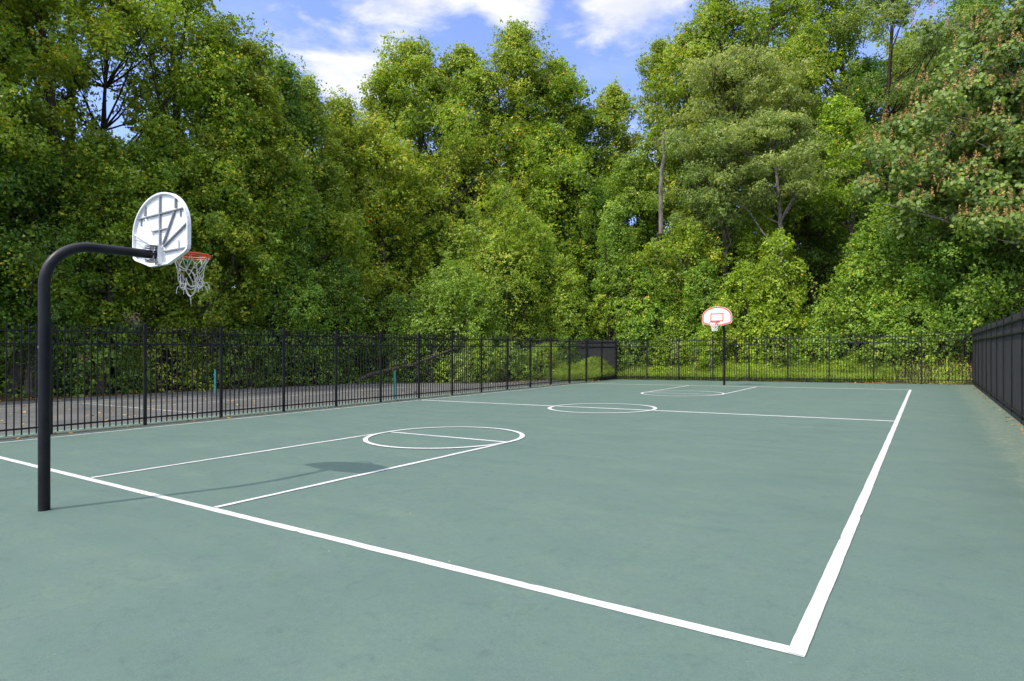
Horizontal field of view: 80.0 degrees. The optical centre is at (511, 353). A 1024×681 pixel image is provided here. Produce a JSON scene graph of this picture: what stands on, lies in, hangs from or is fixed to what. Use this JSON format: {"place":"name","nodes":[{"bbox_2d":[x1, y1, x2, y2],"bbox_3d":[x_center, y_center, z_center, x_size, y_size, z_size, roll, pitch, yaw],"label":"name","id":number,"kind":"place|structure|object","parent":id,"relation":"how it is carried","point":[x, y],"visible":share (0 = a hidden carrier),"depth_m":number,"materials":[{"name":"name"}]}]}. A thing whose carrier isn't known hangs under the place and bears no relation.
{"place":"outdoors","nodes":[
{"label":"outdoors","id":0,"kind":"place"},
{"bbox_2d":[0,201,1023,401],"bbox_3d":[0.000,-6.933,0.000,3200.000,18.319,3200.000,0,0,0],"label":"ground","id":1,"kind":"structure","parent":0,"point":[9,397],"depth_m":33.07,"materials":[{"name":"green plant"}]},
{"bbox_2d":[0,298,37,391],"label":"shrub","id":2,"kind":"object","parent":1,"relation":"on","point":[2,363],"visible":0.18,"depth_m":27.08,"materials":[{"name":"green plant"}]},
{"bbox_2d":[0,0,96,207],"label":"tree","id":3,"kind":"object","parent":1,"relation":"on","point":[6,123],"visible":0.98,"depth_m":25.23,"materials":[{"name":"green plant"}]},
{"bbox_2d":[0,0,129,375],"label":"tree","id":4,"kind":"object","parent":1,"relation":"on","point":[33,47],"visible":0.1,"depth_m":29.11,"materials":[{"name":"green plant"}]},
{"bbox_2d":[0,119,133,397],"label":"tree","id":5,"kind":"object","parent":1,"relation":"on","point":[12,182],"visible":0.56,"depth_m":26.60,"materials":[{"name":"green plant"}]},
{"bbox_2d":[0,0,141,394],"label":"tree","id":6,"kind":"object","parent":1,"relation":"on","point":[53,123],"visible":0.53,"depth_m":27.63,"materials":[{"name":"green plant"}]},
{"bbox_2d":[16,289,163,396],"bbox_3d":[-19.878,-0.348,28.730,6.026,5.401,5.518,0,0,0],"label":"shrub","id":7,"kind":"object","parent":1,"relation":"on","point":[94,360],"visible":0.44,"depth_m":28.25,"materials":[{"name":"green plant"}]},
{"bbox_2d":[31,0,151,369],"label":"tree","id":8,"kind":"object","parent":1,"relation":"on","point":[96,77],"visible":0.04,"depth_m":32.91,"materials":[{"name":"green plant"}]},
{"bbox_2d":[0,121,209,393],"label":"tree","id":9,"kind":"object","parent":1,"relation":"on","point":[101,151],"visible":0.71,"depth_m":28.21,"materials":[{"name":"green plant"}]},
{"bbox_2d":[2,0,246,389],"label":"tree","id":10,"kind":"object","parent":1,"relation":"on","point":[111,23],"visible":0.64,"depth_m":30.20,"materials":[{"name":"green plant"}]},
{"bbox_2d":[57,98,244,390],"bbox_3d":[-18.106,-5.314,30.891,8.188,15.134,7.404,0,0,0],"label":"tree","id":11,"kind":"object","parent":1,"relation":"on","point":[146,157],"visible":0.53,"depth_m":30.33,"materials":[{"name":"green plant"}]},
{"bbox_2d":[111,311,232,392],"bbox_3d":[-17.546,0.135,30.911,5.972,4.623,4.549,0,0,0],"label":"shrub","id":12,"kind":"object","parent":1,"relation":"on","point":[188,326],"visible":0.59,"depth_m":30.63,"materials":[{"name":"green plant"}]},
{"bbox_2d":[102,0,284,387],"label":"tree","id":13,"kind":"object","parent":1,"relation":"on","point":[191,9],"visible":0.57,"depth_m":32.31,"materials":[{"name":"green plant"}]},
{"bbox_2d":[127,110,287,389],"bbox_3d":[-16.284,-5.250,32.138,7.707,14.850,7.377,0,0,0],"label":"tree","id":14,"kind":"object","parent":1,"relation":"on","point":[213,316],"visible":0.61,"depth_m":31.25,"materials":[{"name":"green plant"}]},
{"bbox_2d":[131,8,295,387],"bbox_3d":[-16.695,-7.974,33.666,8.540,20.387,9.114,0,0,0],"label":"tree","id":15,"kind":"object","parent":1,"relation":"on","point":[210,96],"visible":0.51,"depth_m":31.94,"materials":[{"name":"green plant"}]},
{"bbox_2d":[175,303,288,389],"bbox_3d":[-14.808,-0.203,33.089,5.208,5.093,5.478,0,0,0],"label":"shrub","id":16,"kind":"object","parent":1,"relation":"on","point":[248,317],"visible":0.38,"depth_m":32.55,"materials":[{"name":"green plant"}]},
{"bbox_2d":[176,32,328,386],"bbox_3d":[-14.271,-7.722,33.918,7.916,19.828,6.541,0,0,0],"label":"tree","id":17,"kind":"object","parent":1,"relation":"on","point":[263,91],"visible":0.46,"depth_m":33.44,"materials":[{"name":"green plant"}]},
{"bbox_2d":[182,132,351,384],"bbox_3d":[-14.340,-5.427,35.172,8.968,15.275,8.742,0,0,0],"label":"tree","id":18,"kind":"object","parent":1,"relation":"on","point":[275,272],"visible":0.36,"depth_m":34.32,"materials":[{"name":"green plant"}]},
{"bbox_2d":[230,220,339,385],"bbox_3d":[-13.193,-2.816,35.150,6.078,9.765,5.790,0,0,0],"label":"shrub","id":19,"kind":"object","parent":1,"relation":"on","point":[295,257],"visible":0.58,"depth_m":34.19,"materials":[{"name":"green plant"}]},
{"bbox_2d":[0,379,571,433],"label":"path","id":20,"kind":"structure","parent":1,"relation":"on","point":[67,412],"depth_m":22.98,"materials":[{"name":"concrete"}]},
{"bbox_2d":[246,50,345,381],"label":"tree","id":21,"kind":"object","parent":1,"relation":"on","point":[291,86],"visible":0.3,"depth_m":36.47,"materials":[{"name":"green plant"}]},
{"bbox_2d":[257,308,355,386],"bbox_3d":[-12.235,-0.216,35.324,5.461,5.080,5.242,0,0,27],"label":"shrub","id":22,"kind":"object","parent":1,"relation":"on","point":[314,355],"visible":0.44,"depth_m":34.52,"materials":[{"name":"green plant"}]},
{"bbox_2d":[0,321,615,435],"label":"picket fence","id":23,"kind":"object","parent":1,"relation":"on","point":[597,358],"visible":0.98,"depth_m":18.98,"materials":[{"name":"black metal"}]},
{"bbox_2d":[263,70,371,382],"bbox_3d":[-12.840,-7.930,38.934,7.465,20.208,8.489,0,0,0],"label":"tree","id":24,"kind":"object","parent":1,"relation":"on","point":[316,110],"visible":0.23,"depth_m":38.55,"materials":[{"name":"green plant"}]},
{"bbox_2d":[271,157,395,376],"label":"tree","id":25,"kind":"object","parent":1,"relation":"on","point":[331,191],"visible":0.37,"depth_m":37.52,"materials":[{"name":"green plant"}]},
{"bbox_2d":[297,251,379,383],"bbox_3d":[-10.546,-2.198,37.041,5.535,8.491,4.399,0,0,0],"label":"shrub","id":26,"kind":"object","parent":1,"relation":"on","point":[354,306],"visible":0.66,"depth_m":36.53,"materials":[{"name":"green plant"}]},
{"bbox_2d":[299,85,407,377],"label":"tree","id":27,"kind":"object","parent":1,"relation":"on","point":[344,122],"visible":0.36,"depth_m":41.37,"materials":[{"name":"green plant"}]},
{"bbox_2d":[324,164,430,376],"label":"tree","id":28,"kind":"object","parent":1,"relation":"on","point":[377,293],"visible":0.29,"depth_m":42.27,"materials":[{"name":"green plant"}]},
{"bbox_2d":[320,109,445,371],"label":"tree","id":29,"kind":"object","parent":1,"relation":"on","point":[376,152],"visible":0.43,"depth_m":42.75,"materials":[{"name":"green plant"}]},
{"bbox_2d":[357,69,415,365],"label":"tree","id":30,"kind":"object","parent":1,"relation":"on","point":[368,101],"visible":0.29,"depth_m":49.39,"materials":[{"name":"green plant"}]},
{"bbox_2d":[346,289,440,381],"bbox_3d":[-7.549,-1.066,39.018,5.730,6.258,5.061,0,0,0],"label":"shrub","id":31,"kind":"object","parent":1,"relation":"on","point":[397,302],"visible":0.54,"depth_m":38.39,"materials":[{"name":"green plant"}]},
{"bbox_2d":[361,194,465,369],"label":"tree","id":32,"kind":"object","parent":1,"relation":"on","point":[402,255],"visible":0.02,"depth_m":45.18,"materials":[{"name":"green plant"}]},
{"bbox_2d":[347,30,490,353],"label":"tree","id":33,"kind":"object","parent":1,"relation":"on","point":[412,64],"visible":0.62,"depth_m":48.39,"materials":[{"name":"green plant"}]},
{"bbox_2d":[356,140,481,370],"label":"tree","id":34,"kind":"object","parent":1,"relation":"on","point":[424,186],"visible":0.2,"depth_m":44.92,"materials":[{"name":"green plant"}]},
{"bbox_2d":[382,306,459,381],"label":"shrub","id":35,"kind":"object","parent":1,"relation":"on","point":[425,332],"visible":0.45,"depth_m":36.89,"materials":[{"name":"green plant"}]},
{"bbox_2d":[382,186,500,366],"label":"tree","id":36,"kind":"object","parent":1,"relation":"on","point":[438,228],"visible":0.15,"depth_m":47.06,"materials":[{"name":"green plant"}]},
{"bbox_2d":[396,247,509,380],"bbox_3d":[-3.940,-2.241,38.358,6.250,8.589,6.945,0,0,38],"label":"shrub","id":37,"kind":"object","parent":1,"relation":"on","point":[480,316],"visible":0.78,"depth_m":37.58,"materials":[{"name":"green plant"}]},
{"bbox_2d":[399,40,532,351],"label":"tree","id":38,"kind":"object","parent":1,"relation":"on","point":[460,63],"visible":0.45,"depth_m":49.92,"materials":[{"name":"green plant"}]},
{"bbox_2d":[401,127,546,355],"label":"tree","id":39,"kind":"object","parent":1,"relation":"on","point":[455,154],"visible":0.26,"depth_m":47.28,"materials":[{"name":"green plant"}]},
{"bbox_2d":[442,334,512,383],"bbox_3d":[-2.140,0.518,36.599,4.386,3.437,4.550,0,0,0],"label":"vine mound","id":40,"kind":"object","parent":1,"relation":"on","point":[492,365],"visible":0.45,"depth_m":35.77,"materials":[{"name":"green plant"}]},
{"bbox_2d":[425,176,583,370],"bbox_3d":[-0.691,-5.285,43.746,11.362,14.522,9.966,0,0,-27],"label":"tree","id":41,"kind":"object","parent":1,"relation":"on","point":[492,241],"visible":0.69,"depth_m":42.51,"materials":[{"name":"green plant"}]},
{"bbox_2d":[0,379,1023,680],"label":"basketball court surface","id":42,"kind":"object","parent":1,"relation":"on","point":[702,511],"visible":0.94,"depth_m":5.49,"materials":[{"name":"green paint"}]},
{"bbox_2d":[38,192,210,511],"bbox_3d":[-4.656,-0.143,7.552,1.440,3.810,1.467,0,0,-10],"label":"basketball hoop","id":43,"kind":"object","parent":42,"relation":"on","point":[161,234],"visible":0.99,"depth_m":7.41,"materials":[{"name":"black paint"}]},
{"bbox_2d":[0,383,910,656],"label":"court markings","id":44,"kind":"object","parent":42,"relation":"on","point":[802,638],"visible":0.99,"depth_m":5.17,"materials":[{"name":"white paint"}]},
{"bbox_2d":[702,306,731,384],"bbox_3d":[9.888,-0.329,29.178,1.440,3.810,1.467,0,0,-10],"label":"basketball hoop","id":45,"kind":"object","parent":42,"relation":"on","point":[717,316],"visible":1,"depth_m":28.98,"materials":[{"name":"black paint"}]},
{"bbox_2d":[0,204,1023,399],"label":"undergrowth","id":46,"kind":"object","parent":1,"relation":"on","point":[119,387],"visible":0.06,"depth_m":35.72,"materials":[{"name":"green plant"}]},
{"bbox_2d":[0,359,1023,438],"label":"leaf litter","id":47,"kind":"object","parent":1,"relation":"on","point":[450,395],"visible":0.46,"depth_m":26.51,"materials":[{"name":"brown plant"}]},
{"bbox_2d":[489,341,536,380],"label":"shrub","id":48,"kind":"object","parent":1,"relation":"on","point":[514,362],"visible":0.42,"depth_m":37.09,"materials":[{"name":"green plant"}]},
{"bbox_2d":[445,16,585,347],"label":"tree","id":49,"kind":"object","parent":1,"relation":"on","point":[518,56],"visible":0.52,"depth_m":50.22,"materials":[{"name":"green plant"}]},
{"bbox_2d":[494,224,584,350],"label":"vine mound","id":50,"kind":"object","parent":1,"relation":"on","point":[518,311],"visible":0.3,"depth_m":45.09,"materials":[{"name":"green plant"}]},
{"bbox_2d":[463,120,624,314],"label":"tree","id":51,"kind":"object","parent":1,"relation":"on","point":[549,147],"visible":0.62,"depth_m":47.85,"materials":[{"name":"green plant"}]},
{"bbox_2d":[499,54,610,234],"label":"tree","id":52,"kind":"object","parent":1,"relation":"on","point":[563,73],"visible":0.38,"depth_m":51.49,"materials":[{"name":"green plant"}]},
{"bbox_2d":[518,288,619,353],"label":"shrub","id":53,"kind":"object","parent":1,"relation":"on","point":[579,330],"visible":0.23,"depth_m":43.57,"materials":[{"name":"green plant"}]},
{"bbox_2d":[544,267,601,340],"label":"vine mound","id":54,"kind":"object","parent":1,"relation":"on","point":[581,304],"visible":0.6,"depth_m":42.83,"materials":[{"name":"green plant"}]},
{"bbox_2d":[559,99,612,329],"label":"tree","id":55,"kind":"object","parent":1,"relation":"on","point":[581,133],"visible":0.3,"depth_m":52.90,"materials":[{"name":"green plant"}]},
{"bbox_2d":[553,181,654,333],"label":"tree","id":56,"kind":"object","parent":1,"relation":"on","point":[600,202],"visible":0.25,"depth_m":48.68,"materials":[{"name":"green plant"}]},
{"bbox_2d":[579,75,642,219],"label":"tree","id":57,"kind":"object","parent":1,"relation":"on","point":[614,102],"visible":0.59,"depth_m":52.98,"materials":[{"name":"green plant"}]},
{"bbox_2d":[590,198,639,349],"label":"tree","id":58,"kind":"object","parent":1,"relation":"on","point":[616,228],"visible":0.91,"depth_m":40.96,"materials":[{"name":"green plant"}]},
{"bbox_2d":[585,247,659,364],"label":"tree","id":59,"kind":"object","parent":1,"relation":"on","point":[600,297],"visible":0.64,"depth_m":40.74,"materials":[{"name":"green plant"}]},
{"bbox_2d":[617,318,645,371],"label":"vine mound","id":60,"kind":"object","parent":1,"relation":"on","point":[634,328],"visible":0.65,"depth_m":39.66,"materials":[{"name":"green plant"}]},
{"bbox_2d":[569,146,705,335],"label":"tree","id":61,"kind":"object","parent":1,"relation":"on","point":[631,174],"visible":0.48,"depth_m":47.44,"materials":[{"name":"green plant"}]},
{"bbox_2d":[603,262,684,366],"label":"tree","id":62,"kind":"object","parent":1,"relation":"on","point":[663,317],"visible":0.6,"depth_m":39.95,"materials":[{"name":"green plant"}]},
{"bbox_2d":[637,334,675,368],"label":"vine mound","id":63,"kind":"object","parent":1,"relation":"on","point":[651,354],"visible":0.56,"depth_m":38.67,"materials":[{"name":"green plant"}]},
{"bbox_2d":[630,34,686,337],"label":"tree","id":64,"kind":"object","parent":1,"relation":"on","point":[656,46],"visible":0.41,"depth_m":47.57,"materials":[{"name":"green plant"}]},
{"bbox_2d":[650,314,702,368],"bbox_3d":[10.761,-0.507,38.780,3.353,4.202,3.019,0,0,33],"label":"vine mound","id":65,"kind":"object","parent":1,"relation":"on","point":[673,320],"visible":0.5,"depth_m":38.26,"materials":[{"name":"green plant"}]},
{"bbox_2d":[637,18,747,332],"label":"tree","id":66,"kind":"object","parent":1,"relation":"on","point":[671,89],"visible":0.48,"depth_m":45.27,"materials":[{"name":"green plant"}]},
{"bbox_2d":[631,216,757,355],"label":"tree","id":67,"kind":"object","parent":1,"relation":"on","point":[692,234],"visible":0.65,"depth_m":39.40,"materials":[{"name":"green plant"}]},
{"bbox_2d":[672,258,737,362],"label":"tree","id":68,"kind":"object","parent":1,"relation":"on","point":[704,299],"visible":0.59,"depth_m":38.10,"materials":[{"name":"green plant"}]},
{"bbox_2d":[695,323,721,369],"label":"vine mound","id":69,"kind":"object","parent":1,"relation":"on","point":[705,329],"visible":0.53,"depth_m":36.62,"materials":[{"name":"green plant"}]},
{"bbox_2d":[640,0,784,292],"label":"tree","id":70,"kind":"object","parent":1,"relation":"on","point":[717,13],"visible":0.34,"depth_m":44.94,"materials":[{"name":"green plant"}]},
{"bbox_2d":[649,214,788,329],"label":"tree","id":71,"kind":"object","parent":1,"relation":"on","point":[729,267],"visible":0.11,"depth_m":40.51,"materials":[{"name":"green plant"}]},
{"bbox_2d":[660,110,789,351],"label":"tree","id":72,"kind":"object","parent":1,"relation":"on","point":[706,170],"visible":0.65,"depth_m":39.08,"materials":[{"name":"green plant"}]},
{"bbox_2d":[690,329,765,371],"bbox_3d":[13.394,0.025,36.362,4.917,2.944,3.264,0,0,35],"label":"vine mound","id":73,"kind":"object","parent":1,"relation":"on","point":[727,350],"visible":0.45,"depth_m":36.36,"materials":[{"name":"green plant"}]},
{"bbox_2d":[645,40,818,336],"bbox_3d":[14.778,-10.726,41.103,10.933,20.084,9.767,0,0,0],"label":"tree","id":74,"kind":"object","parent":1,"relation":"on","point":[721,73],"visible":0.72,"depth_m":39.70,"materials":[{"name":"green plant"}]},
{"bbox_2d":[712,256,781,366],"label":"tree","id":75,"kind":"object","parent":1,"relation":"on","point":[736,326],"visible":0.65,"depth_m":36.24,"materials":[{"name":"green plant"}]},
{"bbox_2d":[728,187,777,337],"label":"tree","id":76,"kind":"object","parent":1,"relation":"on","point":[748,237],"visible":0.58,"depth_m":39.48,"materials":[{"name":"green plant"}]},
{"bbox_2d":[696,105,851,347],"bbox_3d":[15.772,-7.542,36.759,8.865,14.986,8.619,0,0,30],"label":"tree","id":77,"kind":"object","parent":1,"relation":"on","point":[779,127],"visible":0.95,"depth_m":36.41,"materials":[{"name":"green plant"}]},
{"bbox_2d":[688,0,867,298],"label":"tree","id":78,"kind":"object","parent":1,"relation":"on","point":[779,11],"visible":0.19,"depth_m":45.12,"materials":[{"name":"green plant"}]},
{"bbox_2d":[755,319,802,368],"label":"vine mound","id":79,"kind":"object","parent":1,"relation":"on","point":[777,356],"visible":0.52,"depth_m":34.70,"materials":[{"name":"green plant"}]},
{"bbox_2d":[743,227,816,363],"bbox_3d":[15.586,-3.262,35.464,3.955,8.287,3.760,0,0,0],"label":"vine mound","id":80,"kind":"object","parent":1,"relation":"on","point":[795,321],"visible":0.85,"depth_m":35.02,"materials":[{"name":"green plant"}]},
{"bbox_2d":[616,331,971,383],"bbox_3d":[13.924,0.250,33.176,17.895,2.705,0.076,0,0,34],"label":"picket fence","id":81,"kind":"object","parent":1,"relation":"on","point":[798,343],"visible":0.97,"depth_m":32.60,"materials":[{"name":"black metal"}]},
{"bbox_2d":[616,358,971,383],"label":"grass","id":82,"kind":"structure","parent":1,"relation":"on","point":[836,377],"depth_m":32.91,"materials":[{"name":"green plant"}]},
{"bbox_2d":[631,350,968,382],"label":"weeds","id":83,"kind":"object","parent":1,"relation":"on","point":[834,360],"visible":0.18,"depth_m":33.26,"materials":[{"name":"green plant"}]},
{"bbox_2d":[735,28,883,310],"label":"tree","id":84,"kind":"object","parent":1,"relation":"on","point":[793,48],"visible":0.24,"depth_m":42.01,"materials":[{"name":"green plant"}]},
{"bbox_2d":[784,313,851,371],"bbox_3d":[17.371,-0.586,33.952,3.506,3.306,3.019,0,0,-18],"label":"vine mound","id":85,"kind":"object","parent":1,"relation":"on","point":[824,325],"visible":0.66,"depth_m":33.58,"materials":[{"name":"green plant"}]},
{"bbox_2d":[754,156,882,306],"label":"tree","id":86,"kind":"object","parent":1,"relation":"on","point":[813,259],"visible":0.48,"depth_m":41.21,"materials":[{"name":"green plant"}]},
{"bbox_2d":[773,0,882,267],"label":"tree","id":87,"kind":"object","parent":1,"relation":"on","point":[851,44],"visible":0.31,"depth_m":47.04,"materials":[{"name":"green plant"}]},
{"bbox_2d":[804,92,872,318],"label":"tree","id":88,"kind":"object","parent":1,"relation":"on","point":[837,119],"visible":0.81,"depth_m":38.55,"materials":[{"name":"green plant"}]},
{"bbox_2d":[761,193,935,279],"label":"tree","id":89,"kind":"object","parent":1,"relation":"on","point":[861,217],"visible":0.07,"depth_m":44.02,"materials":[{"name":"green plant"}]},
{"bbox_2d":[796,52,915,250],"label":"tree","id":90,"kind":"object","parent":1,"relation":"on","point":[875,65],"visible":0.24,"depth_m":45.01,"materials":[{"name":"green plant"}]},
{"bbox_2d":[804,248,916,357],"bbox_3d":[19.282,-2.699,34.011,5.456,6.422,5.117,0,0,34],"label":"vine mound","id":91,"kind":"object","parent":1,"relation":"on","point":[852,271],"visible":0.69,"depth_m":33.23,"materials":[{"name":"green plant"}]},
{"bbox_2d":[845,333,917,371],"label":"vine mound","id":92,"kind":"object","parent":1,"relation":"on","point":[880,346],"visible":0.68,"depth_m":31.73,"materials":[{"name":"green plant"}]},
{"bbox_2d":[788,0,984,274],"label":"tree","id":93,"kind":"object","parent":1,"relation":"on","point":[899,11],"visible":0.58,"depth_m":41.59,"materials":[{"name":"green plant"}]},
{"bbox_2d":[836,191,946,344],"bbox_3d":[21.035,-4.710,34.065,5.790,9.005,5.524,0,0,0],"label":"vine mound","id":94,"kind":"object","parent":1,"relation":"on","point":[880,211],"visible":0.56,"depth_m":33.10,"materials":[{"name":"green plant"}]},
{"bbox_2d":[827,22,976,208],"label":"tree","id":95,"kind":"object","parent":1,"relation":"on","point":[895,72],"visible":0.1,"depth_m":49.15,"materials":[{"name":"green plant"}]},
{"bbox_2d":[878,320,942,365],"bbox_3d":[20.600,-0.459,31.617,3.409,2.743,2.512,0,0,0],"label":"vine mound","id":96,"kind":"object","parent":1,"relation":"on","point":[915,332],"visible":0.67,"depth_m":31.28,"materials":[{"name":"green plant"}]},
{"bbox_2d":[876,294,968,364],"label":"shrub","id":97,"kind":"object","parent":1,"relation":"on","point":[910,308],"visible":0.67,"depth_m":31.17,"materials":[{"name":"green plant"}]},
{"bbox_2d":[846,0,1023,277],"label":"pod bearing tree","id":98,"kind":"object","parent":1,"relation":"on","point":[988,198],"visible":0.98,"depth_m":30.52,"materials":[{"name":"plant"}]},
{"bbox_2d":[871,220,1018,321],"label":"tree","id":99,"kind":"object","parent":1,"relation":"on","point":[946,252],"visible":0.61,"depth_m":31.56,"materials":[{"name":"green plant"}]},
{"bbox_2d":[897,0,1023,184],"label":"tree","id":100,"kind":"object","parent":1,"relation":"on","point":[961,3],"visible":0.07,"depth_m":46.99,"materials":[{"name":"green plant"}]},
{"bbox_2d":[930,282,1000,364],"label":"tree","id":101,"kind":"object","parent":1,"relation":"on","point":[966,316],"visible":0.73,"depth_m":30.17,"materials":[{"name":"green plant"}]},
{"bbox_2d":[919,233,1023,332],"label":"tree","id":102,"kind":"object","parent":1,"relation":"on","point":[1010,299],"visible":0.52,"depth_m":30.10,"materials":[{"name":"green plant"}]},
{"bbox_2d":[972,308,1023,425],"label":"picket fence","id":103,"kind":"object","parent":1,"relation":"on","point":[997,362],"visible":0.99,"depth_m":16.68,"materials":[{"name":"black metal"}]},
{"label":"earth mound","id":104,"kind":"structure","parent":1,"relation":"on","visible":0},
{"bbox_2d":[476,342,614,380],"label":"tall grass","id":105,"kind":"structure","parent":104,"relation":"on","point":[583,368],"depth_m":38.23,"materials":[{"name":"green plant"}]},
{"bbox_2d":[7,0,1017,299],"label":"sky","id":106,"kind":"structure","parent":0,"point":[336,40],"materials":[{"name":"blue"}]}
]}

